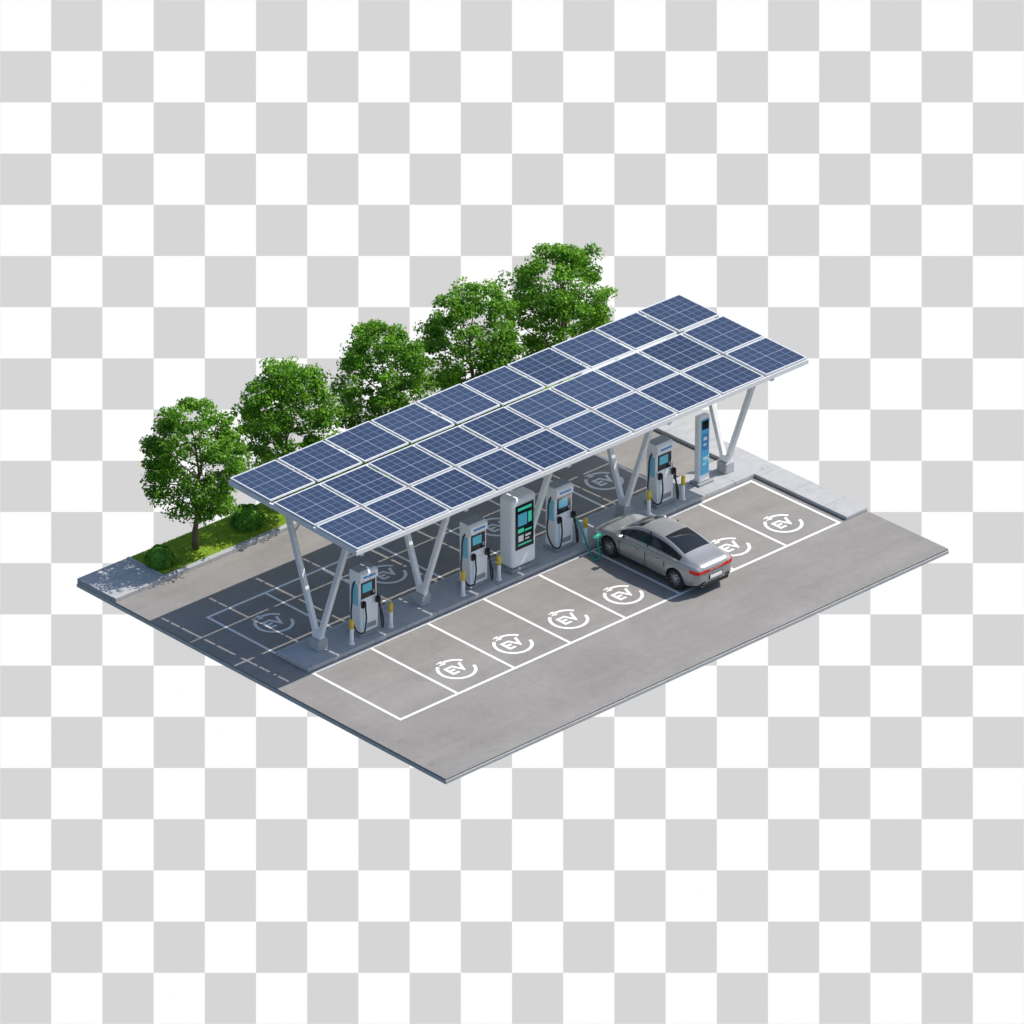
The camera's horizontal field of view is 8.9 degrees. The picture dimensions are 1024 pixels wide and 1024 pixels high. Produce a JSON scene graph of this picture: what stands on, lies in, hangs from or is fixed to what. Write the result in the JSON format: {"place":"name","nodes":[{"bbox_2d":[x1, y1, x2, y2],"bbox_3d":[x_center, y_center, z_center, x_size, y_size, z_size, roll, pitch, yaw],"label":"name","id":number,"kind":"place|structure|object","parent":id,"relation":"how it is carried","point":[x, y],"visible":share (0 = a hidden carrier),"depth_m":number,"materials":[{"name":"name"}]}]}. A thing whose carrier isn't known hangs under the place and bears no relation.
{"place":"outdoors","nodes":[
{"label":"outdoors","id":0,"kind":"place"},
{"bbox_2d":[77,399,866,601],"bbox_3d":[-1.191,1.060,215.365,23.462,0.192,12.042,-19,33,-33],"label":"sidewalk","id":1,"kind":"structure","parent":0,"point":[113,579],"depth_m":218.13,"materials":[{"name":"concrete"}]},
{"bbox_2d":[0,0,1023,1023],"bbox_3d":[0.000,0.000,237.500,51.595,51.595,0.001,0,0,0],"label":"background","id":2,"kind":"structure","parent":0,"point":[816,819],"depth_m":237.50,"materials":[{"name":"white"}]},
{"bbox_2d":[77,408,948,783],"bbox_3d":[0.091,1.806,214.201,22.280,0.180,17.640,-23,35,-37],"label":"parking lot","id":3,"kind":"structure","parent":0,"point":[573,684],"depth_m":211.09,"materials":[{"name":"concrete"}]},
{"bbox_2d":[112,402,580,602],"bbox_3d":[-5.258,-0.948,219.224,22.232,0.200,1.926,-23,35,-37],"label":"kerb","id":4,"kind":"structure","parent":3,"relation":"on","point":[162,578],"depth_m":214.03,"materials":[{"name":"concrete"}]},
{"bbox_2d":[131,376,575,574],"bbox_3d":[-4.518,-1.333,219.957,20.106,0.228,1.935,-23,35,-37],"label":"grass","id":5,"kind":"structure","parent":3,"relation":"on","point":[218,535],"depth_m":215.75,"materials":[{"name":"green plant"}]},
{"bbox_2d":[143,544,174,568],"bbox_3d":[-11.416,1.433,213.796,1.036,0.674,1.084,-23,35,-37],"label":"bush","id":6,"kind":"object","parent":5,"relation":"on","point":[157,556],"visible":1,"depth_m":213.54,"materials":[{"name":"green plant"}]},
{"bbox_2d":[138,397,257,549],"bbox_3d":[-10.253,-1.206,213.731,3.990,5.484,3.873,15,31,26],"label":"tree","id":7,"kind":"object","parent":5,"relation":"on","point":[162,467],"visible":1,"depth_m":212.93,"materials":[{"name":"green plant"}]},
{"bbox_2d":[229,503,265,530],"bbox_3d":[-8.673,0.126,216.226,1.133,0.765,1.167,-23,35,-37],"label":"bush","id":8,"kind":"object","parent":5,"relation":"on","point":[247,514],"visible":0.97,"depth_m":215.91,"materials":[{"name":"green plant"}]},
{"bbox_2d":[230,355,350,496],"bbox_3d":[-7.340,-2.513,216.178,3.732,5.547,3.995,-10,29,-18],"label":"tree","id":9,"kind":"object","parent":5,"relation":"on","point":[281,383],"visible":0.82,"depth_m":215.00,"materials":[{"name":"green plant"}]},
{"bbox_2d":[329,319,440,457],"bbox_3d":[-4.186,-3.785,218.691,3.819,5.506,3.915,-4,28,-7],"label":"tree","id":10,"kind":"object","parent":5,"relation":"on","point":[383,401],"visible":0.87,"depth_m":217.56,"materials":[{"name":"green plant"}]},
{"bbox_2d":[412,276,526,432],"bbox_3d":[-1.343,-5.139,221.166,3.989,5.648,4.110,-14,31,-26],"label":"tree","id":11,"kind":"object","parent":5,"relation":"on","point":[462,307],"visible":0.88,"depth_m":220.11,"materials":[{"name":"green plant"}]},
{"bbox_2d":[494,242,617,394],"bbox_3d":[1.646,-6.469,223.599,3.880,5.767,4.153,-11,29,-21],"label":"tree","id":12,"kind":"object","parent":5,"relation":"on","point":[563,306],"visible":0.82,"depth_m":222.47,"materials":[{"name":"green plant"}]},
{"bbox_2d":[276,454,764,671],"bbox_3d":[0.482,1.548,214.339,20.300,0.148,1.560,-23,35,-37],"label":"charging island","id":13,"kind":"structure","parent":3,"relation":"on","point":[408,612],"depth_m":212.61,"materials":[{"name":"concrete"}]},
{"bbox_2d":[349,619,354,645],"bbox_3d":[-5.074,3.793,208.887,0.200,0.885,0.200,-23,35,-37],"label":"bollard","id":14,"kind":"object","parent":13,"relation":"on","point":[351,628],"visible":1,"depth_m":208.84,"materials":[{"name":"white metal"}]},
{"bbox_2d":[348,561,383,637],"bbox_3d":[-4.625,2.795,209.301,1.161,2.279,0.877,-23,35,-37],"label":"ev charger","id":15,"kind":"object","parent":13,"relation":"on","point":[365,599],"visible":1,"depth_m":209.14,"materials":[{"name":"grey metal"}]},
{"bbox_2d":[362,602,376,631],"bbox_3d":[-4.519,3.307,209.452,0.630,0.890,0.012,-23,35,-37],"label":"front door","id":16,"kind":"structure","parent":15,"relation":"in","point":[371,608],"depth_m":209.44,"materials":[{"name":"white metal"}]},
{"bbox_2d":[388,602,393,628],"bbox_3d":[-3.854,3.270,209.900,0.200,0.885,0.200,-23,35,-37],"label":"bollard","id":17,"kind":"object","parent":13,"relation":"on","point":[390,625],"visible":1,"depth_m":209.86,"materials":[{"name":"white metal"}]},
{"bbox_2d":[460,571,465,596],"bbox_3d":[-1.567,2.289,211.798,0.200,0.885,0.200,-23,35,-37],"label":"bollard","id":18,"kind":"object","parent":13,"relation":"on","point":[462,594],"visible":1,"depth_m":211.77,"materials":[{"name":"white metal"}]},
{"bbox_2d":[457,514,493,589],"bbox_3d":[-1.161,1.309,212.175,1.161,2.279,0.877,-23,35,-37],"label":"ev charger","id":19,"kind":"object","parent":13,"relation":"on","point":[475,552],"visible":1,"depth_m":212.01,"materials":[{"name":"grey metal"}]},
{"bbox_2d":[472,554,485,583],"bbox_3d":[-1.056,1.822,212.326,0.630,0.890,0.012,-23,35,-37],"label":"front door","id":20,"kind":"structure","parent":19,"relation":"in","point":[481,560],"depth_m":212.32,"materials":[{"name":"white metal"}]},
{"bbox_2d":[496,555,501,580],"bbox_3d":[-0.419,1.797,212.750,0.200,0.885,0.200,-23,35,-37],"label":"bollard","id":21,"kind":"object","parent":13,"relation":"on","point":[498,578],"visible":1,"depth_m":212.72,"materials":[{"name":"white metal"}]},
{"bbox_2d":[496,487,538,574],"bbox_3d":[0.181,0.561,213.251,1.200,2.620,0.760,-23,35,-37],"label":"charging kiosk","id":22,"kind":"object","parent":13,"relation":"on","point":[517,538],"visible":1,"depth_m":212.92,"materials":[{"name":"grey metal"}]},
{"bbox_2d":[515,546,533,566],"bbox_3d":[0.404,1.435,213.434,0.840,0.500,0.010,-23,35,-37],"label":"lower door","id":23,"kind":"structure","parent":22,"relation":"in","point":[526,555],"depth_m":213.42,"materials":[{"name":"white metal"}]},
{"bbox_2d":[229,294,808,651],"bbox_3d":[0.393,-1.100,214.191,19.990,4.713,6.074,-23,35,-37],"label":"solar canopy","id":24,"kind":"object","parent":13,"relation":"on","point":[727,373],"visible":1,"depth_m":212.64,"materials":[{"name":"blue glass"}]},
{"bbox_2d":[543,478,578,552],"bbox_3d":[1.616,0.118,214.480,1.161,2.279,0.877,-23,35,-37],"label":"ev charger","id":25,"kind":"object","parent":13,"relation":"on","point":[560,514],"visible":1,"depth_m":214.34,"materials":[{"name":"grey metal"}]},
{"bbox_2d":[558,517,571,545],"bbox_3d":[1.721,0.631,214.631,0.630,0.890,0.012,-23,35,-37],"label":"front door","id":26,"kind":"structure","parent":25,"relation":"in","point":[566,523],"depth_m":214.62,"materials":[{"name":"white metal"}]},
{"bbox_2d":[574,517,600,560],"bbox_3d":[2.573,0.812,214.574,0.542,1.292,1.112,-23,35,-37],"label":"charging cable","id":27,"kind":"object","parent":25,"relation":"attached to","point":[585,540],"visible":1,"depth_m":214.53,"materials":[{"name":"teal plastic"}]},
{"bbox_2d":[582,517,587,542],"bbox_3d":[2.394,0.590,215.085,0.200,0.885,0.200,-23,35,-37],"label":"bollard","id":28,"kind":"object","parent":13,"relation":"on","point":[585,522],"visible":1,"depth_m":214.97,"materials":[{"name":"white metal"}]},
{"bbox_2d":[646,490,651,515],"bbox_3d":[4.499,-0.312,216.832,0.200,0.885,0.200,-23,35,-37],"label":"bollard","id":29,"kind":"object","parent":13,"relation":"on","point":[648,513],"visible":1,"depth_m":216.80,"materials":[{"name":"white metal"}]},
{"bbox_2d":[644,435,678,508],"bbox_3d":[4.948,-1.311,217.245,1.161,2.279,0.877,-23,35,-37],"label":"ev charger","id":30,"kind":"object","parent":13,"relation":"on","point":[661,472],"visible":1,"depth_m":217.09,"materials":[{"name":"grey"}]},
{"bbox_2d":[658,474,671,502],"bbox_3d":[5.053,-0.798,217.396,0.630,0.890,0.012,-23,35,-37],"label":"front door","id":31,"kind":"structure","parent":30,"relation":"in","point":[667,480],"depth_m":217.41,"materials":[{"name":"white metal"}]},
{"bbox_2d":[680,475,685,500],"bbox_3d":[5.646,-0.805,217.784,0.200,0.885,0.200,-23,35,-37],"label":"bollard","id":32,"kind":"object","parent":13,"relation":"on","point":[682,498],"visible":1,"depth_m":217.75,"materials":[{"name":"white metal"}]},
{"bbox_2d":[689,412,713,486],"bbox_3d":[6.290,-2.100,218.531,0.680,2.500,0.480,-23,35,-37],"label":"information totem","id":33,"kind":"object","parent":13,"relation":"on","point":[701,463],"visible":1,"depth_m":218.42,"materials":[{"name":"blue"}]},
{"bbox_2d":[206,454,840,720],"bbox_3d":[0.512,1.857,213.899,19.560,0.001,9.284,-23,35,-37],"label":"parking markings","id":34,"kind":"object","parent":3,"relation":"on","point":[508,611],"visible":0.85,"depth_m":211.93,"materials":[{"name":"paint"}]},
{"bbox_2d":[594,514,731,589],"bbox_3d":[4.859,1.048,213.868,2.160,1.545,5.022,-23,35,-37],"label":"parked car","id":35,"kind":"object","parent":3,"relation":"on","point":[678,554],"visible":1,"depth_m":212.92,"materials":[{"name":"silver metal"}]}
]}

